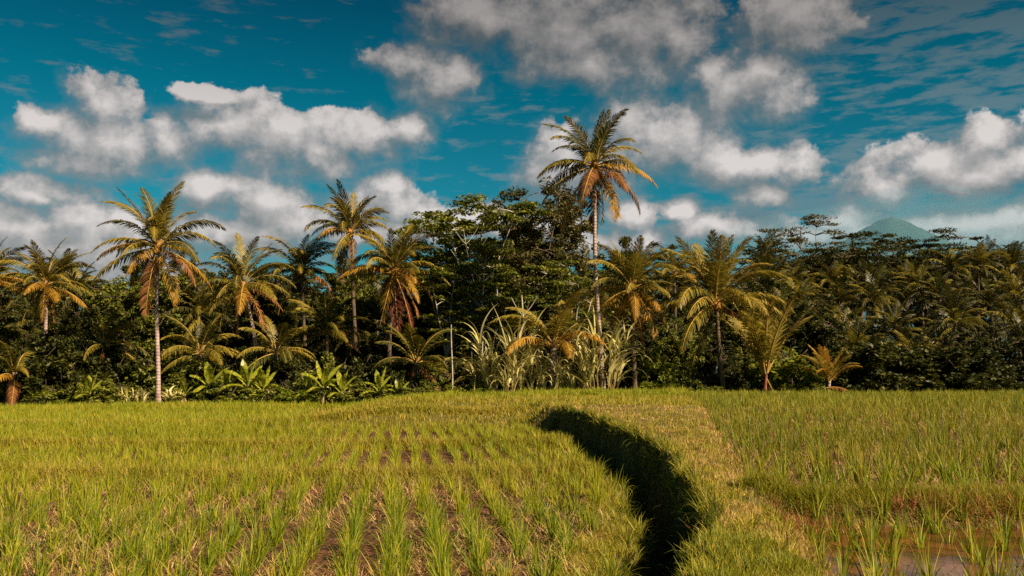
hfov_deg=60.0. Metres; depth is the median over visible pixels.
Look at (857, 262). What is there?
coconut palm
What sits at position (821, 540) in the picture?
rice plant
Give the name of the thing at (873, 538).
rice plant
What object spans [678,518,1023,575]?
water
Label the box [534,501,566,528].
rice plant
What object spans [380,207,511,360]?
broadleaf tree
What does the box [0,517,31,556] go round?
rice plant
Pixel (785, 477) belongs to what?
rice plant
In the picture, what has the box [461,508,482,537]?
rice plant
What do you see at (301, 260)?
coconut palm
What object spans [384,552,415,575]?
rice plant
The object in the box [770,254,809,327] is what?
coconut palm
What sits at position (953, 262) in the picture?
coconut palm
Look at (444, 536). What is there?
rice plant
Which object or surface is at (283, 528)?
rice plant
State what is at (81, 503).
rice plant
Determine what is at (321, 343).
broadleaf tree
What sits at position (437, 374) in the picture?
shrub
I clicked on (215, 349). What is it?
coconut palm
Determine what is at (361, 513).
rice plant
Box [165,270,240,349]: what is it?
coconut palm
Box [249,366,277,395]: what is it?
banana plant
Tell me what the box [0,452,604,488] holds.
rice plants
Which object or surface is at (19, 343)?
broadleaf tree
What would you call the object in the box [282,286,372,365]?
coconut palm
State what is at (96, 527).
rice plant
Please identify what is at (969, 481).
rice plant
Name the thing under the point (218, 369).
shrub
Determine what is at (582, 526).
rice plant
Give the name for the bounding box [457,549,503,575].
rice plant
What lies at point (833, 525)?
rice plant
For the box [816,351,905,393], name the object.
shrub
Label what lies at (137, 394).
cane clump
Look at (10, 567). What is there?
rice plant
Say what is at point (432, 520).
rice plant
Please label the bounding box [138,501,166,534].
rice plant
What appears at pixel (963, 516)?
rice plant
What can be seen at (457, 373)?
shrub
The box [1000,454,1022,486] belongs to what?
rice plant
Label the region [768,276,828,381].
coconut palm
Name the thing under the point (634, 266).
coconut palm
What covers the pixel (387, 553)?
rice plant
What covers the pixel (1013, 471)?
rice plant
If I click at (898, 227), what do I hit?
hills
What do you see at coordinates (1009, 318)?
coconut palm
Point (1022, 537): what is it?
rice plant
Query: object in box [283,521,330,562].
rice plant
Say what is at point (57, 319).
broadleaf tree
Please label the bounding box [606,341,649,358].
broadleaf tree
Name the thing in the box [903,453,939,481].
rice plant
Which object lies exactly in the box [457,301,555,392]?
cane clump
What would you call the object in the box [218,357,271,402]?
banana plant
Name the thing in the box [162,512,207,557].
rice plant
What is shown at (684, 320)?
broadleaf tree
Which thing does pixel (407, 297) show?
broadleaf tree
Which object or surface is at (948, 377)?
shrub
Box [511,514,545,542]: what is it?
rice plant
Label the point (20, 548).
rice plant
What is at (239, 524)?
rice plant
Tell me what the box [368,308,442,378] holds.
broadleaf tree
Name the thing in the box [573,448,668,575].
ditch grass
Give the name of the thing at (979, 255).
coconut palm
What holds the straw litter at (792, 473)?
on the ground at (546, 423)
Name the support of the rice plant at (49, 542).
on the ground at (546, 423)
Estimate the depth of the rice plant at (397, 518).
10.86 m
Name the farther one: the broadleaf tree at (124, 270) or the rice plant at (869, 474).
the broadleaf tree at (124, 270)
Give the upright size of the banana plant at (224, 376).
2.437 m
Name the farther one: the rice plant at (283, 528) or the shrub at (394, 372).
the shrub at (394, 372)
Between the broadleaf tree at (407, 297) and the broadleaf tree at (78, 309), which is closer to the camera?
the broadleaf tree at (407, 297)
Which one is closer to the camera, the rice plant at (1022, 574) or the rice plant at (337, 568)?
the rice plant at (1022, 574)
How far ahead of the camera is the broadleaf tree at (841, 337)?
63.09 m
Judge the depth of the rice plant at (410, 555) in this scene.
9.36 m
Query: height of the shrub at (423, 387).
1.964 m
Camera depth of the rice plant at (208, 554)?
9.16 m
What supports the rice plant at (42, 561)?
on the ground at (546, 423)
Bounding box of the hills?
[783,217,1012,359]
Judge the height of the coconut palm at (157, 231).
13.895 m
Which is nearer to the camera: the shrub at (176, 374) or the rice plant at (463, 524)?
the rice plant at (463, 524)
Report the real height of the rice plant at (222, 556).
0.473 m
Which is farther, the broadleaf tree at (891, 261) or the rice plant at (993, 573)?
the broadleaf tree at (891, 261)
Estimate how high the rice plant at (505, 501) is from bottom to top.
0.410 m
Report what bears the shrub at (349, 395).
on the ground at (546, 423)
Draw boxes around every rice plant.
[0,480,34,517]
[0,503,18,530]
[0,505,27,540]
[0,507,26,547]
[0,515,43,555]
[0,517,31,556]
[0,521,40,570]
[0,530,30,575]
[1,523,55,564]
[1,545,33,575]
[3,503,27,530]
[6,492,45,525]
[17,526,78,575]
[20,483,54,518]
[21,487,50,521]
[23,548,58,575]
[29,498,61,534]
[29,512,70,547]
[37,514,67,553]
[43,484,98,522]
[48,514,88,549]
[49,527,84,566]
[53,494,77,529]
[53,497,87,521]
[61,545,134,575]
[63,502,94,535]
[66,483,103,519]
[67,503,94,539]
[68,523,105,568]
[69,492,113,527]
[70,538,116,575]
[72,499,111,528]
[77,507,111,546]
[80,511,109,551]
[87,517,111,548]
[92,498,119,522]
[93,522,144,553]
[95,501,131,541]
[97,491,124,521]
[100,509,124,532]
[101,523,138,560]
[101,532,140,573]
[105,495,145,536]
[108,508,160,551]
[109,555,152,575]
[112,495,152,529]
[112,541,155,575]
[114,517,170,569]
[114,531,145,566]
[119,514,155,563]
[121,533,178,575]
[123,533,173,575]
[129,493,163,526]
[130,516,169,535]
[132,505,173,546]
[137,511,168,532]
[138,486,175,520]
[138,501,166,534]
[141,516,185,560]
[147,519,184,568]
[147,538,209,575]
[149,496,186,527]
[153,509,207,552]
[155,494,182,524]
[162,487,196,522]
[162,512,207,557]
[170,490,190,517]
[170,518,204,546]
[171,535,233,575]
[173,499,224,539]
[177,509,206,544]
[183,541,228,575]
[184,507,212,530]
[190,525,226,571]
[191,517,237,559]
[192,501,214,531]
[195,529,236,564]
[198,490,225,524]
[199,497,222,516]
[199,531,232,565]
[202,503,254,551]
[215,504,245,524]
[218,540,259,575]
[219,504,250,546]
[220,507,249,540]
[220,538,267,575]
[220,555,260,575]
[224,484,264,523]
[224,526,282,575]
[232,493,270,527]
[236,514,275,550]
[238,525,275,567]
[245,510,282,558]
[254,537,326,575]
[257,494,304,532]
[258,512,290,540]
[258,535,325,575]
[260,498,300,526]
[263,506,292,543]
[264,512,288,546]
[265,495,289,521]
[265,515,280,534]
[267,541,312,574]
[273,519,323,564]
[273,552,307,575]
[279,510,319,550]
[280,534,314,566]
[281,486,311,520]
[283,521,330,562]
[284,506,346,559]
[284,536,320,575]
[292,501,337,533]
[299,514,325,546]
[302,509,335,537]
[307,499,332,523]
[308,502,336,543]
[315,538,371,575]
[322,540,363,575]
[323,513,372,555]
[328,513,362,559]
[328,518,372,564]
[331,496,369,530]
[335,525,366,560]
[338,508,375,542]
[338,519,372,545]
[338,539,371,572]
[340,507,372,544]
[341,498,370,515]
[341,503,362,530]
[348,501,373,524]
[355,482,382,518]
[358,538,411,575]
[364,511,401,547]
[364,522,408,574]
[368,519,408,558]
[371,539,409,563]
[373,513,400,553]
[377,492,412,529]
[377,511,409,541]
[378,487,412,518]
[380,481,418,511]
[382,491,400,520]
[382,514,402,543]
[382,516,411,551]
[382,535,431,575]
[383,519,423,559]
[384,499,414,531]
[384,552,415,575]
[393,530,424,567]
[394,497,418,523]
[411,491,443,513]
[411,509,456,549]
[413,513,461,556]
[414,501,445,546]
[414,502,457,541]
[415,531,465,574]
[417,492,435,519]
[418,499,456,529]
[418,536,466,575]
[418,545,456,575]
[419,492,451,526]
[420,486,445,515]
[425,495,453,529]
[425,512,465,553]
[427,520,462,549]
[430,532,459,568]
[430,547,465,575]
[432,552,459,575]
[442,529,492,575]
[449,515,493,549]
[450,506,479,531]
[453,482,491,523]
[454,500,482,534]
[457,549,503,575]
[458,508,490,548]
[458,516,495,543]
[458,525,492,569]
[459,500,474,523]
[460,527,499,561]
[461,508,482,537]
[474,522,498,557]
[475,528,495,557]
[483,549,517,575]
[484,544,530,575]
[486,484,519,518]
[487,491,511,526]
[491,491,525,535]
[492,493,516,514]
[492,517,533,558]
[499,511,536,545]
[500,510,532,532]
[503,512,520,541]
[504,519,533,547]
[508,487,538,517]
[508,520,533,556]
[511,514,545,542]
[515,521,549,563]
[516,488,554,527]
[518,489,553,524]
[518,520,592,575]
[520,547,549,575]
[523,534,557,575]
[524,544,566,575]
[525,496,571,529]
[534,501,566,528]
[535,502,571,542]
[545,512,578,550]
[548,502,578,540]
[550,511,583,543]
[550,525,587,555]
[565,490,600,527]
[566,488,588,517]
[567,507,597,534]
[579,500,606,531]
[582,503,606,530]
[738,457,758,474]
[766,453,803,484]
[768,451,799,481]
[773,456,800,479]
[773,466,796,481]
[794,505,833,541]
[796,466,822,486]
[801,457,821,483]
[801,515,830,557]
[805,485,834,523]
[806,537,837,571]
[809,516,835,556]
[811,464,830,486]
[813,463,835,490]
[816,507,850,541]
[820,542,861,575]
[821,506,847,537]
[826,462,844,488]
[826,524,864,560]
[833,460,854,485]
[834,463,858,486]
[836,500,863,528]
[836,504,872,550]
[842,521,893,566]
[849,506,893,532]
[852,452,874,485]
[852,538,887,575]
[853,540,921,575]
[855,480,902,522]
[857,517,881,544]
[858,501,889,537]
[863,512,915,553]
[866,458,894,484]
[866,526,922,568]
[868,452,900,482]
[879,528,907,558]
[880,445,908,483]
[880,459,902,485]
[880,462,908,486]
[880,503,908,534]
[890,467,917,486]
[890,512,913,538]
[897,452,930,488]
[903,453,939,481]
[904,510,932,547]
[904,534,943,575]
[910,516,940,549]
[911,544,959,575]
[915,501,954,528]
[916,455,953,485]
[919,496,958,534]
[921,467,958,488]
[922,448,957,484]
[933,513,960,543]
[934,451,969,487]
[946,453,984,486]
[947,493,971,522]
[949,466,969,488]
[953,521,982,552]
[955,464,973,486]
[956,514,1012,560]
[961,525,1013,566]
[963,465,977,489]
[964,532,1021,575]
[966,450,990,481]
[975,456,995,488]
[979,464,999,485]
[979,511,1020,551]
[986,517,1020,549]
[989,491,1022,535]
[989,549,1022,575]
[998,454,1023,485]
[998,510,1023,555]
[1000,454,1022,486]
[1000,467,1023,486]
[1006,483,1023,518]
[1010,542,1023,575]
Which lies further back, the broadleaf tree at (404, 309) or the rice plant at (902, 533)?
the broadleaf tree at (404, 309)
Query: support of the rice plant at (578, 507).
on the ground at (546, 423)
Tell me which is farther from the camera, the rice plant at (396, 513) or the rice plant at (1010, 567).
the rice plant at (396, 513)
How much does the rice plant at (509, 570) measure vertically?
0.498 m
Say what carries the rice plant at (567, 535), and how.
on the ground at (546, 423)
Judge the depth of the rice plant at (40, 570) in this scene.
8.53 m
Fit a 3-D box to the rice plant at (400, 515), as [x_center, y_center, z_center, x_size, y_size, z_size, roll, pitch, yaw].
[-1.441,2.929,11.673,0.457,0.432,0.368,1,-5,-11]
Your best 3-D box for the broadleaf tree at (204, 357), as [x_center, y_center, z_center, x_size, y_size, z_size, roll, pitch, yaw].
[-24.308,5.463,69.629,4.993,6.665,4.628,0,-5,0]
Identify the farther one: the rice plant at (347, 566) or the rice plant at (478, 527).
the rice plant at (478, 527)
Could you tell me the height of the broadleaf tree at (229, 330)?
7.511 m
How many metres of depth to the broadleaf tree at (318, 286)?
141.07 m
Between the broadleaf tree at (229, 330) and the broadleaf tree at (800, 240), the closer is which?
the broadleaf tree at (229, 330)
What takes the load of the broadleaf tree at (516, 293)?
on the ground at (546, 423)
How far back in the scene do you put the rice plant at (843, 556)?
8.45 m
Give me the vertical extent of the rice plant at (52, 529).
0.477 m
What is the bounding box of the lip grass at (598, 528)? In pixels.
[511,424,652,575]
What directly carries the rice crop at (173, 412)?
on the ground at (546, 423)
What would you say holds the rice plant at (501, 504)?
on the ground at (546, 423)
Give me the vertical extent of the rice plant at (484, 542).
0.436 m
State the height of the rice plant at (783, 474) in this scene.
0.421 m
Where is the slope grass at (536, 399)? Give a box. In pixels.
[303,389,711,431]
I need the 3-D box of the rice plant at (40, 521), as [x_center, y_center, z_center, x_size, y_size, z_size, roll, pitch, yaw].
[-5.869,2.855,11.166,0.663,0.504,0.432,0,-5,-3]
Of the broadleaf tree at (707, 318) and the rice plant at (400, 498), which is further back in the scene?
the broadleaf tree at (707, 318)
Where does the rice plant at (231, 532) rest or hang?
on the ground at (546, 423)
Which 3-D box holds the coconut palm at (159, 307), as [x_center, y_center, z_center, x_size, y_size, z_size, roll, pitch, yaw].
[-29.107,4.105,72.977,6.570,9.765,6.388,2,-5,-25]
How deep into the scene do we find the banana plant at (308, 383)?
54.73 m
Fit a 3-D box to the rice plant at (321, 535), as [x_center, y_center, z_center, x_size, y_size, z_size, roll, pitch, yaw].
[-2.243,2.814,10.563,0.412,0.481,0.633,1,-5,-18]
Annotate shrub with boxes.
[0,333,139,405]
[0,345,75,404]
[0,355,7,389]
[20,385,74,404]
[73,379,105,403]
[85,379,149,404]
[93,355,167,402]
[123,342,220,402]
[191,360,268,401]
[192,376,268,403]
[235,349,321,397]
[268,382,317,404]
[290,351,367,404]
[324,355,417,403]
[331,381,392,403]
[392,379,443,395]
[406,362,461,393]
[441,355,511,391]
[443,379,490,393]
[476,341,576,391]
[516,342,619,391]
[594,348,659,390]
[621,346,684,389]
[645,380,679,389]
[666,361,704,390]
[685,379,723,391]
[692,373,729,391]
[725,373,768,392]
[741,346,825,391]
[772,375,829,392]
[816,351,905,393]
[817,337,1008,393]
[860,343,1022,392]
[951,356,1023,391]
[996,364,1023,389]
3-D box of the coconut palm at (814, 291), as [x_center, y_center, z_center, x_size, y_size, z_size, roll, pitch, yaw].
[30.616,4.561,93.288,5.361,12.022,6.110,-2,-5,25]
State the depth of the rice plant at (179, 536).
10.07 m
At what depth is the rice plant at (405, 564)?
8.76 m
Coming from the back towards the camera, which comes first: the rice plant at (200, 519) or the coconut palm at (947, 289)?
the coconut palm at (947, 289)
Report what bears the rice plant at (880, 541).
on the ground at (546, 423)
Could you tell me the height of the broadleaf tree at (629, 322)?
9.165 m
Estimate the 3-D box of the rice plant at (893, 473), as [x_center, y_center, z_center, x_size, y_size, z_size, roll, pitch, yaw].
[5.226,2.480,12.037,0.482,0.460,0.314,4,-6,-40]
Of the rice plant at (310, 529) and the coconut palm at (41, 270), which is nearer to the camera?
the rice plant at (310, 529)
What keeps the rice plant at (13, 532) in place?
on the ground at (546, 423)
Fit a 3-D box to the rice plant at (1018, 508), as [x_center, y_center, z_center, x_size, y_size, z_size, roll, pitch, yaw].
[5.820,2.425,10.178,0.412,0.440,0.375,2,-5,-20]
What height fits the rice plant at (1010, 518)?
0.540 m
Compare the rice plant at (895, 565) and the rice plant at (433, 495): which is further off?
the rice plant at (433, 495)
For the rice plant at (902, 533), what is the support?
on the ground at (546, 423)
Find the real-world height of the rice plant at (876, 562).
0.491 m
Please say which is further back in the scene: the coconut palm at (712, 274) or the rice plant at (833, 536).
the coconut palm at (712, 274)
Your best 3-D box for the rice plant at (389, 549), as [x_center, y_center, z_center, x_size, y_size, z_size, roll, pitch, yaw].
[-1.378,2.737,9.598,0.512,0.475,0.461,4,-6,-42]
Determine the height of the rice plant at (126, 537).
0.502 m
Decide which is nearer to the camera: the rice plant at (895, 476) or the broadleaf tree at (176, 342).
the rice plant at (895, 476)
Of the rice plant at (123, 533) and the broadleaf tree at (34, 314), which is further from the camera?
the broadleaf tree at (34, 314)
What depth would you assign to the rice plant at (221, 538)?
9.70 m
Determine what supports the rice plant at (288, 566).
on the ground at (546, 423)
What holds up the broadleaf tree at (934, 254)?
on the ground at (546, 423)
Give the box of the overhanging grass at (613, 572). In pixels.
[531,398,732,575]
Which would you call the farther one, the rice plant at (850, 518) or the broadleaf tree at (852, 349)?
the broadleaf tree at (852, 349)
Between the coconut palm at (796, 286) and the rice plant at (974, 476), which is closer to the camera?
the rice plant at (974, 476)
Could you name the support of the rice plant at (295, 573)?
on the ground at (546, 423)
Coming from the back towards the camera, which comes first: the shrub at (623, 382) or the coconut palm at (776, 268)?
the coconut palm at (776, 268)
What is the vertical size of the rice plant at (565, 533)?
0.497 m
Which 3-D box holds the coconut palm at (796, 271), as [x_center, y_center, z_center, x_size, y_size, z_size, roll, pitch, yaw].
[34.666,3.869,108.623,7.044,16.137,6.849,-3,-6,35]
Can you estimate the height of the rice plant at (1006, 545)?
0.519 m
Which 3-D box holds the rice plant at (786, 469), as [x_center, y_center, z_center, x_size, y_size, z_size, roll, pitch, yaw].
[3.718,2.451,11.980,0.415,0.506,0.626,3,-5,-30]
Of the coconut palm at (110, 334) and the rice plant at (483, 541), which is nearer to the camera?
the rice plant at (483, 541)
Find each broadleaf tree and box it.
[0,273,60,337]
[0,320,35,349]
[0,325,55,352]
[0,336,8,343]
[35,276,98,321]
[38,300,115,353]
[48,316,102,340]
[49,306,107,334]
[54,284,119,315]
[81,263,204,366]
[87,307,115,324]
[89,278,169,302]
[89,313,140,365]
[99,265,144,301]
[100,318,153,356]
[138,259,227,364]
[146,336,194,379]
[168,316,234,376]
[201,310,226,352]
[212,281,257,329]
[216,313,248,367]
[219,309,295,362]
[221,305,258,342]
[230,270,300,347]
[270,267,324,314]
[276,312,330,369]
[289,274,381,371]
[291,287,341,323]
[293,342,324,369]
[322,277,383,299]
[329,321,379,366]
[341,337,386,387]
[345,273,420,339]
[367,297,394,364]
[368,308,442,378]
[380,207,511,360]
[381,252,458,355]
[401,193,551,354]
[404,263,491,365]
[406,340,449,373]
[442,329,492,366]
[443,243,572,342]
[450,311,492,352]
[465,332,509,358]
[478,175,599,339]
[493,264,574,315]
[507,310,556,358]
[510,182,601,350]
[526,259,610,344]
[576,309,621,346]
[578,236,657,346]
[592,293,641,347]
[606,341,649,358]
[613,303,649,348]
[625,307,681,358]
[635,299,705,350]
[641,290,690,317]
[645,241,707,301]
[652,317,710,374]
[654,276,726,319]
[659,296,711,367]
[685,289,767,373]
[688,322,730,377]
[691,295,739,374]
[698,340,741,385]
[720,275,794,354]
[725,312,789,370]
[730,240,812,295]
[733,349,761,383]
[757,214,869,288]
[770,294,848,368]
[791,230,920,318]
[800,255,864,347]
[802,336,845,369]
[836,312,909,346]
[849,341,868,352]
[852,282,910,315]
[867,245,970,343]
[876,256,968,342]
[888,227,1023,360]
[936,259,1003,345]
[942,326,1015,365]
[980,254,1023,364]
[1002,336,1023,367]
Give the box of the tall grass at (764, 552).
[665,521,842,575]
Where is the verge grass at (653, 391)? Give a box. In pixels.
[1,385,1022,409]
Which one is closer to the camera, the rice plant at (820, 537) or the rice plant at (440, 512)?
the rice plant at (820, 537)
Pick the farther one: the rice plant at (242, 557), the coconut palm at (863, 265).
the coconut palm at (863, 265)
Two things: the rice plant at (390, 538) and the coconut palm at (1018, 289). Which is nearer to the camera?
the rice plant at (390, 538)
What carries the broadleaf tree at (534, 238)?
on the ground at (546, 423)
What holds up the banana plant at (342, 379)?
on the ground at (546, 423)
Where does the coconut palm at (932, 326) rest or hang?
on the ground at (546, 423)
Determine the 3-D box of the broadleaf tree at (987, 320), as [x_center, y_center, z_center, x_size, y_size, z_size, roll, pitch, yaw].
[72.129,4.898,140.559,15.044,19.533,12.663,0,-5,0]
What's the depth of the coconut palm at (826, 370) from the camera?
53.10 m
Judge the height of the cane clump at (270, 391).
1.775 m
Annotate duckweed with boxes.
[809,530,1018,575]
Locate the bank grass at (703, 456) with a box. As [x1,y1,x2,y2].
[551,396,832,575]
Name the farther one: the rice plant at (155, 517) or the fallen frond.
the fallen frond
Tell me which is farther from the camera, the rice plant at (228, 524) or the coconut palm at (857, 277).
the coconut palm at (857, 277)
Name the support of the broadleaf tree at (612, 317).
on the ground at (546, 423)
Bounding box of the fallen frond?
[824,387,849,391]
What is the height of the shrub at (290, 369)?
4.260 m
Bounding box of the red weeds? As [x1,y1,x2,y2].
[765,486,1023,533]
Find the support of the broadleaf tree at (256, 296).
on the ground at (546, 423)
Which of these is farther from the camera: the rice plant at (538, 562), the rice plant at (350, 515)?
the rice plant at (350, 515)
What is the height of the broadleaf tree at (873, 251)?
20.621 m
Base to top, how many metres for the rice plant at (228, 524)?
0.594 m
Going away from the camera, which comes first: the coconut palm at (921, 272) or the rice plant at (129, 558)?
the rice plant at (129, 558)
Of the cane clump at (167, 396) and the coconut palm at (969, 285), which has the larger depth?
the coconut palm at (969, 285)
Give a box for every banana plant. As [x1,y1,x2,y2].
[74,371,102,397]
[172,381,197,401]
[190,362,229,398]
[204,370,245,401]
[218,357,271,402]
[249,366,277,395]
[293,371,328,402]
[301,358,342,403]
[327,370,365,400]
[359,367,392,397]
[383,375,410,397]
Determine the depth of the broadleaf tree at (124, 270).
162.62 m
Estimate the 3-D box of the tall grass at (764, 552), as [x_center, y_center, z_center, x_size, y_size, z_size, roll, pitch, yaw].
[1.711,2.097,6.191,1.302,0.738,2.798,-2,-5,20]
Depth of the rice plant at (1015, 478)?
11.33 m
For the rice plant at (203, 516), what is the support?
on the ground at (546, 423)
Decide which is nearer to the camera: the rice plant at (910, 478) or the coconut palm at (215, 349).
the rice plant at (910, 478)
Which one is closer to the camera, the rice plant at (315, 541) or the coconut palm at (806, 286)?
the rice plant at (315, 541)
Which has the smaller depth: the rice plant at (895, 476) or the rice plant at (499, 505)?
the rice plant at (895, 476)
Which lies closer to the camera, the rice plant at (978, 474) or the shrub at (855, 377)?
the rice plant at (978, 474)
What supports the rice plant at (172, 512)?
on the ground at (546, 423)
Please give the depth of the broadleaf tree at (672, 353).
63.37 m
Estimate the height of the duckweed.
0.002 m
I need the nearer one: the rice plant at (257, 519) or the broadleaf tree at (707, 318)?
the rice plant at (257, 519)
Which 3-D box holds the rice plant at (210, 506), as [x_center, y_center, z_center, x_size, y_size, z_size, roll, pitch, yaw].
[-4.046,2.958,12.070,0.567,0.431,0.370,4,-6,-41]
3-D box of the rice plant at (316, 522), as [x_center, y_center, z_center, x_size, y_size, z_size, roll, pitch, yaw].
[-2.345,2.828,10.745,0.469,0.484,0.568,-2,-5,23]
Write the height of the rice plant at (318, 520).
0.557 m
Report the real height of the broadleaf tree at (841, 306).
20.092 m
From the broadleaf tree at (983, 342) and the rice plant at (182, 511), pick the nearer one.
the rice plant at (182, 511)
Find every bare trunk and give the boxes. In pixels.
[451,228,489,353]
[451,324,452,388]
[462,241,502,355]
[511,294,538,389]
[714,344,723,380]
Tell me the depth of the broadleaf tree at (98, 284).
136.99 m
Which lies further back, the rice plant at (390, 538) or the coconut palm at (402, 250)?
the coconut palm at (402, 250)
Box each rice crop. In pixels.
[0,399,613,575]
[692,387,1023,575]
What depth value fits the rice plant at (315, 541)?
9.77 m
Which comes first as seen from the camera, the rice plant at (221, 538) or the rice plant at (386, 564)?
the rice plant at (386, 564)
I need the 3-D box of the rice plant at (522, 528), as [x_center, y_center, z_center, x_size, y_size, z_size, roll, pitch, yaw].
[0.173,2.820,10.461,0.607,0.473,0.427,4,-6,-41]
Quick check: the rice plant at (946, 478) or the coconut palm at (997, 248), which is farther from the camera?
the coconut palm at (997, 248)
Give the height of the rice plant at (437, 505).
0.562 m
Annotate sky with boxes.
[0,0,1023,324]
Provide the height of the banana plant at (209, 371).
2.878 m
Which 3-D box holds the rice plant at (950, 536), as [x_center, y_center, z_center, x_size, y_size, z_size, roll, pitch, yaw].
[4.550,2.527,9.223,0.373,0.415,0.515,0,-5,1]
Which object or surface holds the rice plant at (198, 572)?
on the ground at (546, 423)
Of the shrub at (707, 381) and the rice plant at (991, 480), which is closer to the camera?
the rice plant at (991, 480)
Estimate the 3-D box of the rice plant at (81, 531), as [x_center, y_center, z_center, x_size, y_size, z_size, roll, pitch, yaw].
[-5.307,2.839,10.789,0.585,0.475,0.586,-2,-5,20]
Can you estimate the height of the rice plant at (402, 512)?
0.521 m
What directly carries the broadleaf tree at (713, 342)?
on the ground at (546, 423)
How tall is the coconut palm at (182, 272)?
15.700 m
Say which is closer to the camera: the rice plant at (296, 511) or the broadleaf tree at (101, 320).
the rice plant at (296, 511)
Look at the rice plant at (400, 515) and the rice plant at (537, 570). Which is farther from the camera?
the rice plant at (400, 515)
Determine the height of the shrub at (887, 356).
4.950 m
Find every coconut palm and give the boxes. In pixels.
[0,236,37,317]
[0,238,93,386]
[0,305,28,344]
[0,341,65,405]
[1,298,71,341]
[30,248,94,304]
[36,261,109,318]
[68,307,149,370]
[91,181,225,403]
[122,254,188,352]
[124,284,187,341]
[152,314,244,393]
[163,251,217,292]
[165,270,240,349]
[182,233,296,366]
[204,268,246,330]
[233,315,315,389]
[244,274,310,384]
[258,234,344,357]
[272,260,322,307]
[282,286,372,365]
[301,179,391,347]
[320,255,381,300]
[329,297,396,364]
[337,223,450,388]
[357,280,402,348]
[368,249,414,284]
[371,322,451,390]
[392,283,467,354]
[444,351,512,393]
[487,288,620,389]
[537,108,657,388]
[564,289,623,339]
[567,268,589,296]
[571,268,630,334]
[578,235,680,389]
[641,229,795,389]
[648,244,701,328]
[715,292,813,391]
[730,235,794,292]
[740,229,794,266]
[742,254,794,382]
[750,283,815,354]
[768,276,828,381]
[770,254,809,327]
[779,274,823,305]
[781,254,820,292]
[783,291,842,353]
[786,281,832,342]
[792,253,829,286]
[793,344,861,390]
[810,260,853,301]
[810,272,870,324]
[820,303,878,341]
[830,261,886,315]
[832,316,891,354]
[842,269,905,325]
[843,256,892,319]
[847,261,910,325]
[848,240,878,319]
[861,296,931,342]
[880,327,941,349]
[882,249,916,329]
[884,254,926,339]
[890,256,951,331]
[902,270,973,342]
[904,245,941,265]
[910,329,961,348]
[914,279,988,340]
[915,308,988,358]
[921,288,988,348]
[924,246,982,290]
[944,269,998,359]
[951,240,1005,334]
[958,276,1019,344]
[969,235,1010,319]
[979,288,1023,356]
[980,241,1023,290]
[983,268,1023,362]
[983,311,1023,363]
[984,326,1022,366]
[986,240,1023,357]
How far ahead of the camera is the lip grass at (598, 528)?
10.60 m
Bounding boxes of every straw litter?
[0,437,636,575]
[701,405,1023,489]
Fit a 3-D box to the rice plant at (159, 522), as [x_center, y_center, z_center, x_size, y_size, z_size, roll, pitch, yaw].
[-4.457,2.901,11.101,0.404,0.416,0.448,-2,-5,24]
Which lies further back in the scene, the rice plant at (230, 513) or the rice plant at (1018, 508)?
the rice plant at (230, 513)
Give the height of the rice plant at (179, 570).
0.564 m
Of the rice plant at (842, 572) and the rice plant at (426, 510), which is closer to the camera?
the rice plant at (842, 572)
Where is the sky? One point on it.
(745, 117)
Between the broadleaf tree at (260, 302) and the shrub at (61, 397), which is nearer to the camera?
the shrub at (61, 397)
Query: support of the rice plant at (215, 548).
on the ground at (546, 423)
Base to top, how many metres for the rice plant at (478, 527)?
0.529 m
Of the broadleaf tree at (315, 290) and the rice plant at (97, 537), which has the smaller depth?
the rice plant at (97, 537)
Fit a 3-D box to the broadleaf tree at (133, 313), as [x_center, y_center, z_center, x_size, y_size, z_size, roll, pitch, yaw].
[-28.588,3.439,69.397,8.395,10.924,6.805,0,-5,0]
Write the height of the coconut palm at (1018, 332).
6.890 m
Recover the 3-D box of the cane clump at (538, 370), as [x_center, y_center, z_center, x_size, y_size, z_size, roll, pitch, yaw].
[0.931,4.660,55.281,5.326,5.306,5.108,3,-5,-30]
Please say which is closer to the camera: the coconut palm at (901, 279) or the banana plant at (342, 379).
the banana plant at (342, 379)
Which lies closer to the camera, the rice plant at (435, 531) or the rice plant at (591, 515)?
the rice plant at (435, 531)
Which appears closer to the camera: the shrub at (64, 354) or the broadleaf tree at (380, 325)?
the shrub at (64, 354)
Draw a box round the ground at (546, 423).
[0,361,1023,575]
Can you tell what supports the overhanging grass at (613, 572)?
on the ground at (546, 423)
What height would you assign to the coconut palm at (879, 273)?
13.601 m
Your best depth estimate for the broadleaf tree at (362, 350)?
63.55 m
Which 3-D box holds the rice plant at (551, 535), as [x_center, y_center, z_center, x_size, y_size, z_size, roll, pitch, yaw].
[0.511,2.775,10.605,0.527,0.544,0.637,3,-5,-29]
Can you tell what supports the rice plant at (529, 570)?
on the ground at (546, 423)
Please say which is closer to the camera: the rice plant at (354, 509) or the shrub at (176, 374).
the rice plant at (354, 509)
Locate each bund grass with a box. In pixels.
[0,402,529,427]
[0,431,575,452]
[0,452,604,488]
[732,464,1023,534]
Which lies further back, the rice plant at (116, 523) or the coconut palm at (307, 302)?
the coconut palm at (307, 302)
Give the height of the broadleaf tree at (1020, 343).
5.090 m
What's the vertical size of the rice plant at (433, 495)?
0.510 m
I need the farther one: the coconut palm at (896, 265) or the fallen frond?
the coconut palm at (896, 265)
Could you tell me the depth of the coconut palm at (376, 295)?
81.73 m
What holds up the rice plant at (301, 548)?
on the ground at (546, 423)
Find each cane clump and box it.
[113,383,154,402]
[161,385,190,402]
[260,387,282,401]
[442,344,510,390]
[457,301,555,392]
[490,323,574,390]
[535,356,573,389]
[543,340,609,389]
[556,307,650,389]
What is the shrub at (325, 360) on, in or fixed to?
on the ground at (546, 423)
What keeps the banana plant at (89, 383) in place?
on the ground at (546, 423)
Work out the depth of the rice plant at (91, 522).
11.20 m

